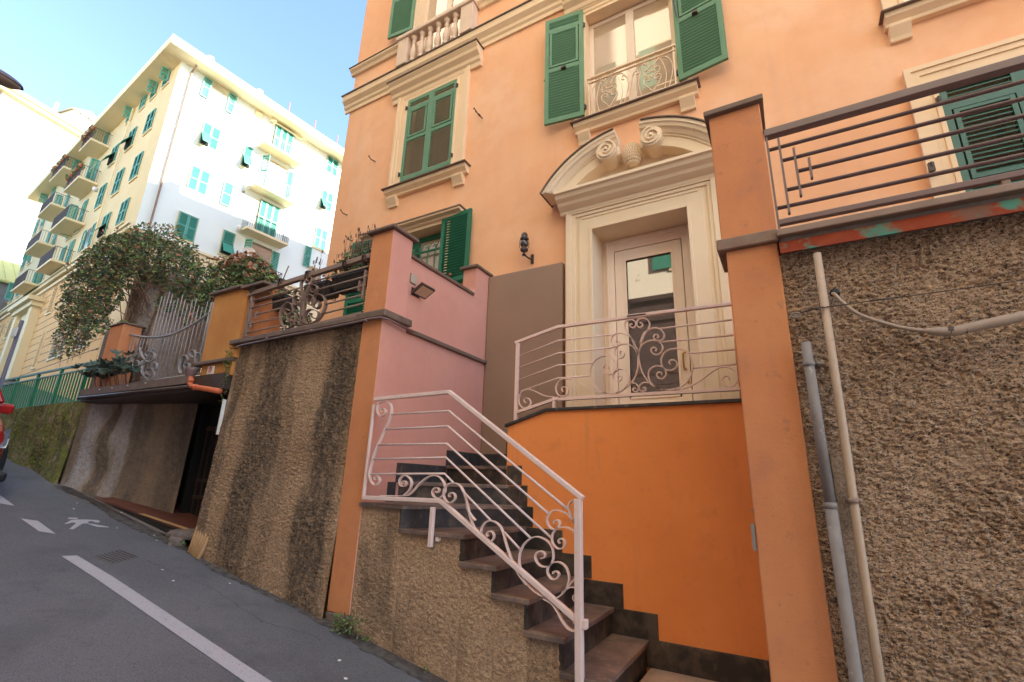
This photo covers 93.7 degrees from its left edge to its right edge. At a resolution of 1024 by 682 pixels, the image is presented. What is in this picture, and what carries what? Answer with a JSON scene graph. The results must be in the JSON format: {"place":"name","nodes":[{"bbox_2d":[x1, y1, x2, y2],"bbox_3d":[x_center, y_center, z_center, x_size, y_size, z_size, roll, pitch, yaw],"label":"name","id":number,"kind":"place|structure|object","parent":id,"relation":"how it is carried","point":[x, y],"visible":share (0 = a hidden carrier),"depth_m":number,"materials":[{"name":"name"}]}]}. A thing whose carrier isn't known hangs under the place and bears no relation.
{"place":"outdoors","nodes":[
{"label":"outdoors","id":0,"kind":"place"},
{"bbox_2d":[94,497,198,528],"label":"driveway floor","id":1,"kind":"structure","parent":0,"point":[188,520],"depth_m":6.00,"materials":[{"name":"red tile"}]},
{"bbox_2d":[106,503,190,541],"bbox_3d":[-4.242,2.127,5.618,2.007,0.362,0.169,-6,-18,23],"label":"drain grate","id":2,"kind":"object","parent":1,"relation":"on","point":[160,526],"visible":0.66,"depth_m":5.57,"materials":[{"name":"metal"}]},
{"bbox_2d":[138,513,189,528],"bbox_3d":[-3.767,2.153,5.524,1.586,0.243,0.069,-4,-17,19],"label":"driveway stripe","id":3,"kind":"object","parent":1,"relation":"on","point":[165,521],"visible":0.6,"depth_m":5.65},
{"bbox_2d":[166,528,194,545],"bbox_3d":[-3.460,2.116,5.111,0.393,0.194,0.622,9,-18,-24],"label":"broken slab","id":4,"kind":"object","parent":1,"relation":"on","point":[176,537],"depth_m":4.93,"materials":[{"name":"grey concrete"}]},
{"bbox_2d":[2,381,325,617],"bbox_3d":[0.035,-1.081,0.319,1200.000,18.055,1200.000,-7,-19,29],"label":"ground","id":5,"kind":"structure","parent":0,"point":[93,496],"depth_m":21.96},
{"bbox_2d":[0,259,20,317],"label":"green roofed house","id":6,"kind":"structure","parent":5,"relation":"on","point":[9,271],"depth_m":45.32,"materials":[{"name":"grey"}]},
{"bbox_2d":[0,401,84,483],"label":"mossy wall","id":7,"kind":"structure","parent":5,"relation":"on","point":[40,442],"depth_m":7.29,"materials":[{"name":"green plant"}]},
{"bbox_2d":[1,360,96,408],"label":"green fence","id":8,"kind":"object","parent":7,"relation":"on","point":[33,392],"visible":0.7,"depth_m":8.17,"materials":[{"name":"metal"}]},
{"bbox_2d":[60,373,232,515],"bbox_3d":[-4.435,1.982,6.450,3.640,2.575,1.822,-7,-19,29],"label":"garage recess","id":9,"kind":"object","parent":5,"relation":"on","point":[151,443],"visible":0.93,"depth_m":6.49,"materials":[{"name":"rough stained stucco"},{"name":"dark painted door"},{"name":"brown stone"}]},
{"bbox_2d":[70,348,145,386],"bbox_3d":[-5.604,0.366,6.656,1.424,0.622,0.478,-7,-19,29],"label":"fig plant","id":10,"kind":"object","parent":9,"relation":"on","point":[101,368],"visible":0.97,"depth_m":6.56,"materials":[{"name":"green plant"}]},
{"bbox_2d":[90,321,145,387],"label":"gate pier","id":11,"kind":"structure","parent":9,"relation":"on","point":[117,336],"depth_m":7.12,"materials":[{"name":"paint"}]},
{"bbox_2d":[119,292,213,383],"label":"iron gate","id":12,"kind":"structure","parent":9,"relation":"on","point":[198,356],"depth_m":6.43,"materials":[{"name":"grey metal"}]},
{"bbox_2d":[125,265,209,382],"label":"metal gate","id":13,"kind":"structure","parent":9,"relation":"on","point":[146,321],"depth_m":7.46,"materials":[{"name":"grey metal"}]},
{"bbox_2d":[49,222,234,366],"bbox_3d":[-6.220,-0.924,8.022,5.247,2.516,0.901,-7,-19,29],"label":"vine","id":14,"kind":"object","parent":13,"relation":"attached to","point":[122,267],"visible":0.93,"depth_m":7.95,"materials":[{"name":"green plant"}]},
{"bbox_2d":[184,367,198,376],"bbox_3d":[-3.773,0.387,5.633,0.150,0.130,0.150,-7,-19,29],"label":"rain hopper","id":15,"kind":"object","parent":9,"relation":"on","point":[191,371],"visible":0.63,"depth_m":5.59,"materials":[{"name":"grey paint"}]},
{"bbox_2d":[187,376,222,393],"bbox_3d":[-3.472,0.497,5.408,0.636,0.229,0.074,-7,-18,26],"label":"drain pipe","id":16,"kind":"object","parent":9,"relation":"attached to","point":[192,386],"visible":0.99,"depth_m":5.38,"materials":[{"name":"orange plastic"}]},
{"bbox_2d":[192,405,225,515],"bbox_3d":[-3.485,1.821,6.023,1.540,2.100,0.080,-7,-19,29],"label":"door","id":17,"kind":"structure","parent":9,"relation":"in","point":[216,409],"depth_m":6.40,"materials":[{"name":"black paint"}]},
{"bbox_2d":[192,280,291,375],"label":"orange parapet","id":18,"kind":"structure","parent":9,"relation":"on","point":[228,316],"depth_m":5.62,"materials":[{"name":"paint"}]},
{"bbox_2d":[254,283,298,312],"bbox_3d":[-2.757,-0.514,5.644,0.648,0.414,0.240,-7,-19,29],"label":"planter","id":19,"kind":"object","parent":18,"relation":"attached to","point":[280,303],"visible":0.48,"depth_m":5.49,"materials":[{"name":"metal"}]},
{"bbox_2d":[187,316,362,618],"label":"retaining wall","id":20,"kind":"structure","parent":5,"relation":"on","point":[268,517],"depth_m":4.55,"materials":[{"name":"brown stone"}]},
{"bbox_2d":[216,399,226,434],"bbox_3d":[-3.172,0.827,5.237,0.015,0.380,0.035,-7,-19,29],"label":"marker strip","id":21,"kind":"object","parent":20,"relation":"attached to","point":[221,415],"visible":1,"depth_m":5.23,"materials":[{"name":"beige"}]},
{"bbox_2d":[218,346,234,401],"bbox_3d":[-3.198,0.368,5.370,0.110,0.630,0.137,-7,-19,29],"label":"wall moss","id":22,"kind":"object","parent":20,"relation":"attached to","point":[225,364],"depth_m":5.38,"materials":[{"name":"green plant"}]},
{"bbox_2d":[242,253,370,337],"bbox_3d":[-2.236,-0.412,5.081,1.942,0.699,0.080,-7,-19,29],"label":"balcony railing","id":23,"kind":"object","parent":20,"relation":"on","point":[307,277],"visible":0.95,"depth_m":5.02,"materials":[{"name":"brown metal"}]},
{"bbox_2d":[303,250,340,303],"bbox_3d":[-2.058,-0.744,5.308,0.498,0.630,0.230,-7,-19,29],"label":"planter","id":24,"kind":"object","parent":23,"relation":"hanging from","point":[324,283],"visible":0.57,"depth_m":5.18,"materials":[{"name":"metal"}]},
{"bbox_2d":[330,224,375,296],"bbox_3d":[-1.628,-0.881,5.092,0.634,0.756,0.237,-7,-19,29],"label":"planter","id":25,"kind":"object","parent":23,"relation":"hanging from","point":[346,277],"visible":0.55,"depth_m":5.03,"materials":[{"name":"metal"}]},
{"bbox_2d":[234,316,413,348],"bbox_3d":[-2.087,-0.022,5.015,2.404,0.051,0.421,-7,-19,29],"label":"stone ledge","id":26,"kind":"object","parent":20,"relation":"attached to","point":[345,324],"visible":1,"depth_m":4.64,"materials":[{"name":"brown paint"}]},
{"bbox_2d":[325,223,418,626],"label":"gate pillar","id":27,"kind":"structure","parent":5,"relation":"on","point":[377,374],"depth_m":4.27,"materials":[{"name":"paint"}]},
{"bbox_2d":[387,255,493,496],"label":"terrace side wall","id":28,"kind":"structure","parent":5,"relation":"on","point":[443,346],"depth_m":5.04,"materials":[{"name":"pink paint"}]},
{"bbox_2d":[411,282,434,298],"bbox_3d":[-0.896,-0.496,4.782,0.178,0.096,0.200,-7,-19,29],"label":"floodlight","id":29,"kind":"object","parent":28,"relation":"attached to","point":[423,290],"visible":1,"depth_m":4.75,"materials":[{"name":"metal"}]},
{"bbox_2d":[349,507,570,681],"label":"stair flank wall","id":30,"kind":"structure","parent":5,"relation":"on","point":[435,609],"depth_m":3.34,"materials":[{"name":"beige concrete"}]},
{"bbox_2d":[359,442,715,681],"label":"staircase","id":31,"kind":"structure","parent":5,"relation":"on","point":[609,656],"depth_m":3.46,"materials":[{"name":"stone"}]},
{"bbox_2d":[362,390,588,681],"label":"stair railing","id":32,"kind":"object","parent":31,"relation":"on","point":[579,620],"visible":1,"depth_m":3.23,"materials":[{"name":"white metal"}]},
{"bbox_2d":[505,398,770,681],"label":"landing wall","id":33,"kind":"structure","parent":5,"relation":"on","point":[671,573],"depth_m":3.62,"materials":[{"name":"orange paint"}]},
{"bbox_2d":[514,302,739,419],"bbox_3d":[0.892,0.231,4.156,1.999,0.924,0.038,-7,-19,29],"label":"landing railing","id":34,"kind":"object","parent":33,"relation":"on","point":[627,318],"visible":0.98,"depth_m":4.12,"materials":[{"name":"white metal"}]},
{"bbox_2d":[319,0,1023,453],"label":"orange building","id":35,"kind":"structure","parent":5,"relation":"on","point":[571,138],"depth_m":5.53,"materials":[{"name":"paint"}]},
{"bbox_2d":[343,204,472,315],"bbox_3d":[-1.529,-0.688,6.922,2.282,2.180,0.350,-7,-19,29],"label":"window","id":36,"kind":"structure","parent":35,"relation":"in","point":[447,251],"depth_m":6.74,"materials":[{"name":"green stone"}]},
{"bbox_2d":[381,37,483,208],"bbox_3d":[-1.278,-3.310,7.548,1.840,2.377,0.390,-7,-19,29],"label":"window","id":37,"kind":"structure","parent":35,"relation":"in","point":[438,138],"depth_m":7.57,"materials":[{"name":"green paint"}]},
{"bbox_2d":[387,0,478,66],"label":"window","id":38,"kind":"structure","parent":35,"relation":"in","point":[445,20],"depth_m":8.24,"materials":[{"name":"stone"}]},
{"bbox_2d":[519,232,533,263],"bbox_3d":[0.185,-1.159,5.924,0.102,0.385,0.203,-14,-23,43],"label":"wall lantern","id":39,"kind":"object","parent":35,"relation":"attached to","point":[524,239],"depth_m":5.87,"materials":[{"name":"metal"}]},
{"bbox_2d":[544,0,728,146],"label":"window","id":40,"kind":"structure","parent":35,"relation":"in","point":[645,57],"depth_m":6.09,"materials":[{"name":"green wood"}]},
{"bbox_2d":[539,115,739,406],"bbox_3d":[1.413,-0.755,5.216,2.136,3.286,0.780,-7,-19,29],"label":"doorway","id":41,"kind":"structure","parent":35,"relation":"in","point":[602,185],"depth_m":5.26,"materials":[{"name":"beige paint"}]},
{"bbox_2d":[878,0,982,45],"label":"window","id":42,"kind":"structure","parent":35,"relation":"in","point":[897,17],"depth_m":4.44,"materials":[{"name":"brown stone"}]},
{"bbox_2d":[902,34,1023,197],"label":"window","id":43,"kind":"structure","parent":35,"relation":"in","point":[1012,47],"depth_m":4.06,"materials":[{"name":"green paint"}]},
{"bbox_2d":[703,93,837,681],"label":"corner pillar","id":44,"kind":"structure","parent":5,"relation":"on","point":[800,647],"depth_m":2.65,"materials":[{"name":"paint"}]},
{"bbox_2d":[751,508,756,550],"bbox_3d":[1.421,1.065,2.788,0.016,0.224,0.615,-7,-19,29],"label":"door stop bracket","id":45,"kind":"object","parent":44,"relation":"attached to","point":[753,537],"depth_m":2.52,"materials":[{"name":"grey metal"}]},
{"bbox_2d":[779,212,1023,681],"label":"roughcast retaining wall","id":46,"kind":"structure","parent":5,"relation":"on","point":[935,425],"depth_m":2.31,"materials":[{"name":"brown concrete"}]},
{"bbox_2d":[800,341,863,681],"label":"conduit pipe","id":47,"kind":"object","parent":46,"relation":"attached to","point":[849,632],"visible":1,"depth_m":2.31,"materials":[{"name":"grey metal"}]},
{"bbox_2d":[813,252,885,681],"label":"drain pipe","id":48,"kind":"object","parent":46,"relation":"attached to","point":[853,500],"visible":1,"depth_m":2.33,"materials":[{"name":"beige metal"}]},
{"bbox_2d":[776,181,1023,255],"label":"ledge","id":49,"kind":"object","parent":46,"relation":"on","point":[982,204],"depth_m":2.53,"materials":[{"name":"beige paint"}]},
{"bbox_2d":[764,55,1023,228],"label":"terrace railing","id":50,"kind":"object","parent":49,"relation":"on","point":[990,71],"visible":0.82,"depth_m":2.69,"materials":[{"name":"grey metal"}]},
{"bbox_2d":[790,279,1023,319],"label":"tension wire","id":51,"kind":"object","parent":46,"relation":"attached to","point":[799,315],"visible":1,"depth_m":2.46,"materials":[{"name":"metal"}]},
{"bbox_2d":[831,292,1023,335],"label":"hanging cable","id":52,"kind":"object","parent":46,"relation":"attached to","point":[993,322],"visible":1,"depth_m":2.26,"materials":[{"name":"plastic"}]},
{"bbox_2d":[0,0,366,148],"label":"sky","id":53,"kind":"structure","parent":0,"point":[79,54],"materials":[{"name":"blue"}]},
{"bbox_2d":[0,458,424,681],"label":"road","id":54,"kind":"structure","parent":0,"point":[49,632],"depth_m":3.38,"materials":[{"name":"grey asphalt"}]},
{"bbox_2d":[0,389,14,481],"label":"parked car","id":55,"kind":"object","parent":54,"relation":"on","point":[5,408],"visible":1,"depth_m":5.74,"materials":[{"name":"red paint"}]},
{"bbox_2d":[0,320,23,388],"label":"sign post","id":56,"kind":"object","parent":54,"relation":"on","point":[16,332],"visible":1,"depth_m":8.11,"materials":[{"name":"grey metal"}]},
{"bbox_2d":[0,496,54,533],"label":"lane dashes","id":57,"kind":"object","parent":54,"relation":"on","point":[38,525],"visible":1,"depth_m":4.83,"materials":[{"name":"paint"}]},
{"bbox_2d":[65,518,107,528],"bbox_3d":[-4.579,1.934,5.108,0.496,0.078,0.350,-7,-19,29],"label":"pedestrian symbol","id":58,"kind":"object","parent":54,"relation":"on","point":[78,522],"visible":1,"depth_m":5.12,"materials":[{"name":"paint"}]},
{"bbox_2d":[60,486,166,533],"bbox_3d":[-4.920,2.024,5.809,2.803,0.440,0.210,-7,-18,27],"label":"dirt patch","id":59,"kind":"object","parent":54,"relation":"on","point":[137,521],"visible":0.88,"depth_m":5.79,"materials":[{"name":"grey concrete"}]},
{"bbox_2d":[94,550,139,563],"bbox_3d":[-3.568,1.956,4.322,0.274,0.099,0.353,0,-17,6],"label":"manhole cover","id":60,"kind":"object","parent":54,"relation":"on","point":[117,556],"visible":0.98,"depth_m":4.31,"materials":[{"name":"grey metal"}]},
{"bbox_2d":[62,555,270,681],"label":"lane line","id":61,"kind":"object","parent":54,"relation":"on","point":[228,661],"visible":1,"depth_m":3.27,"materials":[{"name":"paint"}]},
{"bbox_2d":[55,486,447,681],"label":"wall foot dirt","id":62,"kind":"structure","parent":54,"relation":"on","point":[408,667],"depth_m":3.78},
{"bbox_2d":[330,612,362,638],"bbox_3d":[-1.247,2.100,3.557,0.312,0.159,0.116,-7,-19,29],"label":"weed","id":63,"kind":"object","parent":62,"relation":"on","point":[346,629],"visible":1,"depth_m":3.56,"materials":[{"name":"green plant"}]},
{"bbox_2d":[192,250,311,330],"bbox_3d":[-3.716,-0.491,6.862,2.688,1.801,0.686,-7,-19,29],"label":"shrub","id":64,"kind":"object","parent":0,"point":[243,270],"visible":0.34,"depth_m":6.92,"materials":[{"name":"green plant"}]},
{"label":"hillside","id":65,"kind":"structure","parent":0,"visible":0},
{"bbox_2d":[0,85,96,264],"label":"hillside building","id":66,"kind":"structure","parent":65,"relation":"on","point":[38,139],"depth_m":52.96,"materials":[{"name":"grey paint"}]},
{"bbox_2d":[0,247,10,260],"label":"window","id":67,"kind":"structure","parent":66,"relation":"in","point":[4,253],"depth_m":50.88,"materials":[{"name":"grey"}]},
{"bbox_2d":[0,34,343,399],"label":"apartment block","id":68,"kind":"structure","parent":65,"relation":"on","point":[209,156],"depth_m":32.44,"materials":[{"name":"paint"}]},
{"bbox_2d":[3,318,13,340],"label":"window","id":69,"kind":"structure","parent":68,"relation":"in","point":[10,321],"depth_m":39.40,"materials":[{"name":"white"}]},
{"bbox_2d":[4,282,14,302],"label":"window","id":70,"kind":"structure","parent":68,"relation":"in","point":[11,295],"depth_m":41.99,"materials":[{"name":"teal"}]},
{"bbox_2d":[22,243,32,265],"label":"window","id":71,"kind":"structure","parent":68,"relation":"in","point":[29,259],"depth_m":41.52,"materials":[{"name":"teal"}]},
{"bbox_2d":[30,331,46,369],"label":"window","id":72,"kind":"structure","parent":68,"relation":"in","point":[43,337],"depth_m":31.49,"materials":[{"name":"grey"}]},
{"bbox_2d":[45,284,60,315],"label":"window","id":73,"kind":"structure","parent":68,"relation":"in","point":[55,291],"depth_m":32.95,"materials":[{"name":"grey"}]},
{"bbox_2d":[46,325,70,361],"bbox_3d":[-27.567,0.061,29.213,3.100,2.100,0.070,-9,-20,33],"label":"window","id":74,"kind":"structure","parent":68,"relation":"in","point":[49,357],"depth_m":29.43,"materials":[{"name":"grey"}]},
{"bbox_2d":[61,203,80,241],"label":"window","id":75,"kind":"structure","parent":68,"relation":"in","point":[66,239],"depth_m":35.46,"materials":[{"name":"teal"}]},
{"bbox_2d":[65,239,76,261],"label":"window","id":76,"kind":"structure","parent":68,"relation":"in","point":[72,244],"depth_m":33.73,"materials":[{"name":"teal wood"}]},
{"bbox_2d":[73,198,89,234],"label":"window","id":77,"kind":"structure","parent":68,"relation":"in","point":[85,204],"depth_m":34.57,"materials":[{"name":"teal"}]},
{"bbox_2d":[77,222,96,252],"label":"window","id":78,"kind":"structure","parent":68,"relation":"in","point":[88,239],"depth_m":31.95,"materials":[{"name":"teal"}]},
{"bbox_2d":[85,158,101,181],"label":"window","id":79,"kind":"structure","parent":68,"relation":"in","point":[98,163],"depth_m":35.28,"materials":[{"name":"green wood"}]},
{"bbox_2d":[93,182,108,211],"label":"window","id":80,"kind":"structure","parent":68,"relation":"in","point":[102,191],"depth_m":32.65,"materials":[{"name":"teal"}]},
{"bbox_2d":[89,211,112,240],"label":"window","id":81,"kind":"structure","parent":68,"relation":"in","point":[106,219],"depth_m":29.97,"materials":[{"name":"teal wood"}]},
{"bbox_2d":[100,143,120,167],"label":"window","id":82,"kind":"structure","parent":68,"relation":"in","point":[112,157],"depth_m":33.44,"materials":[{"name":"teal"}]},
{"bbox_2d":[110,167,125,197],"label":"window","id":83,"kind":"structure","parent":68,"relation":"in","point":[119,177],"depth_m":30.96,"materials":[{"name":"teal"}]},
{"bbox_2d":[115,197,131,228],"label":"window","id":84,"kind":"structure","parent":68,"relation":"in","point":[123,211],"depth_m":28.42,"materials":[{"name":"teal wood"}]},
{"bbox_2d":[117,126,138,152],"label":"window","id":85,"kind":"structure","parent":68,"relation":"in","point":[129,141],"depth_m":31.77,"materials":[{"name":"teal"}]},
{"bbox_2d":[123,106,134,124],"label":"window","id":86,"kind":"structure","parent":68,"relation":"in","point":[125,110],"depth_m":33.68,"materials":[{"name":"green wood"}]},
{"bbox_2d":[128,151,144,183],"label":"window","id":87,"kind":"structure","parent":68,"relation":"in","point":[138,160],"depth_m":29.34,"materials":[{"name":"teal"}]},
{"bbox_2d":[138,94,148,112],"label":"window","id":88,"kind":"structure","parent":68,"relation":"in","point":[142,105],"depth_m":32.57,"materials":[{"name":"green wood"}]},
{"bbox_2d":[142,107,157,136],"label":"window","id":89,"kind":"structure","parent":68,"relation":"in","point":[150,119],"depth_m":30.27,"materials":[{"name":"teal wood"}]},
{"bbox_2d":[146,79,159,101],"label":"window","id":90,"kind":"structure","parent":68,"relation":"in","point":[155,88],"depth_m":31.40,"materials":[{"name":"green"}]},
{"bbox_2d":[159,66,172,89],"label":"window","id":91,"kind":"structure","parent":68,"relation":"in","point":[166,79],"depth_m":30.38,"materials":[{"name":"green wood"}]},
{"bbox_2d":[173,210,199,243],"bbox_3d":[-19.522,-6.809,28.786,0.110,1.770,1.190,-9,-20,33],"label":"window","id":92,"kind":"structure","parent":68,"relation":"in","point":[189,223],"depth_m":28.79,"materials":[{"name":"green wood"}]},
{"bbox_2d":[184,164,210,198],"bbox_3d":[-19.408,-9.894,29.718,0.110,1.820,1.240,-9,-20,33],"label":"window","id":93,"kind":"structure","parent":68,"relation":"in","point":[198,179],"depth_m":29.66,"materials":[{"name":"green"}]},
{"bbox_2d":[197,120,221,153],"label":"window","id":94,"kind":"structure","parent":68,"relation":"in","point":[209,136],"depth_m":30.60,"materials":[{"name":"green"}]},
{"bbox_2d":[200,76,236,114],"bbox_3d":[-19.229,-16.044,31.483,0.130,1.620,2.060,-9,-20,33],"label":"window","id":95,"kind":"structure","parent":68,"relation":"in","point":[219,97],"depth_m":31.46,"materials":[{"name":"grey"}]},
{"bbox_2d":[217,229,235,257],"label":"window","id":96,"kind":"structure","parent":68,"relation":"in","point":[226,248],"depth_m":30.51,"materials":[{"name":"green wood"}]},
{"bbox_2d":[228,185,244,214],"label":"window","id":97,"kind":"structure","parent":68,"relation":"in","point":[238,194],"depth_m":31.58,"materials":[{"name":"grey"}]},
{"bbox_2d":[239,144,253,170],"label":"window","id":98,"kind":"structure","parent":68,"relation":"in","point":[247,152],"depth_m":32.37,"materials":[{"name":"green"}]},
{"bbox_2d":[249,241,272,263],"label":"window","id":99,"kind":"structure","parent":68,"relation":"in","point":[266,252],"depth_m":32.59,"materials":[{"name":"grey"}]},
{"bbox_2d":[254,198,280,236],"bbox_3d":[-16.901,-8.333,33.144,0.080,2.720,1.540,-9,-20,33],"label":"window","id":100,"kind":"structure","parent":68,"relation":"in","point":[260,198],"depth_m":32.98,"materials":[{"name":"green"}]},
{"bbox_2d":[263,159,287,194],"bbox_3d":[-16.800,-11.473,34.070,0.080,2.670,1.540,-9,-20,33],"label":"window","id":101,"kind":"structure","parent":68,"relation":"in","point":[275,170],"depth_m":34.16,"materials":[{"name":"grey"}]},
{"bbox_2d":[271,124,293,152],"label":"window","id":102,"kind":"structure","parent":68,"relation":"in","point":[275,124],"depth_m":34.84,"materials":[{"name":"green"}]},
{"bbox_2d":[312,225,327,252],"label":"window","id":103,"kind":"structure","parent":68,"relation":"in","point":[320,235],"depth_m":36.42,"materials":[{"name":"green"}]},
{"bbox_2d":[318,188,333,214],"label":"window","id":104,"kind":"structure","parent":68,"relation":"in","point":[326,198],"depth_m":37.29,"materials":[{"name":"green"}]},
{"bbox_2d":[324,155,338,179],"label":"window","id":105,"kind":"structure","parent":68,"relation":"in","point":[331,166],"depth_m":38.24,"materials":[{"name":"green"}]},
{"bbox_3d":[-18.126,-11.864,2.253,51.000,34.900,11.700,-7,-19,29],"label":"opposite building","id":106,"kind":"object","parent":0,"visible":0},
{"bbox_2d":[0,69,23,90],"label":"street lamp","id":107,"kind":"object","parent":106,"relation":"attached to","point":[7,80],"visible":1,"depth_m":7.26,"materials":[{"name":"grey metal"}]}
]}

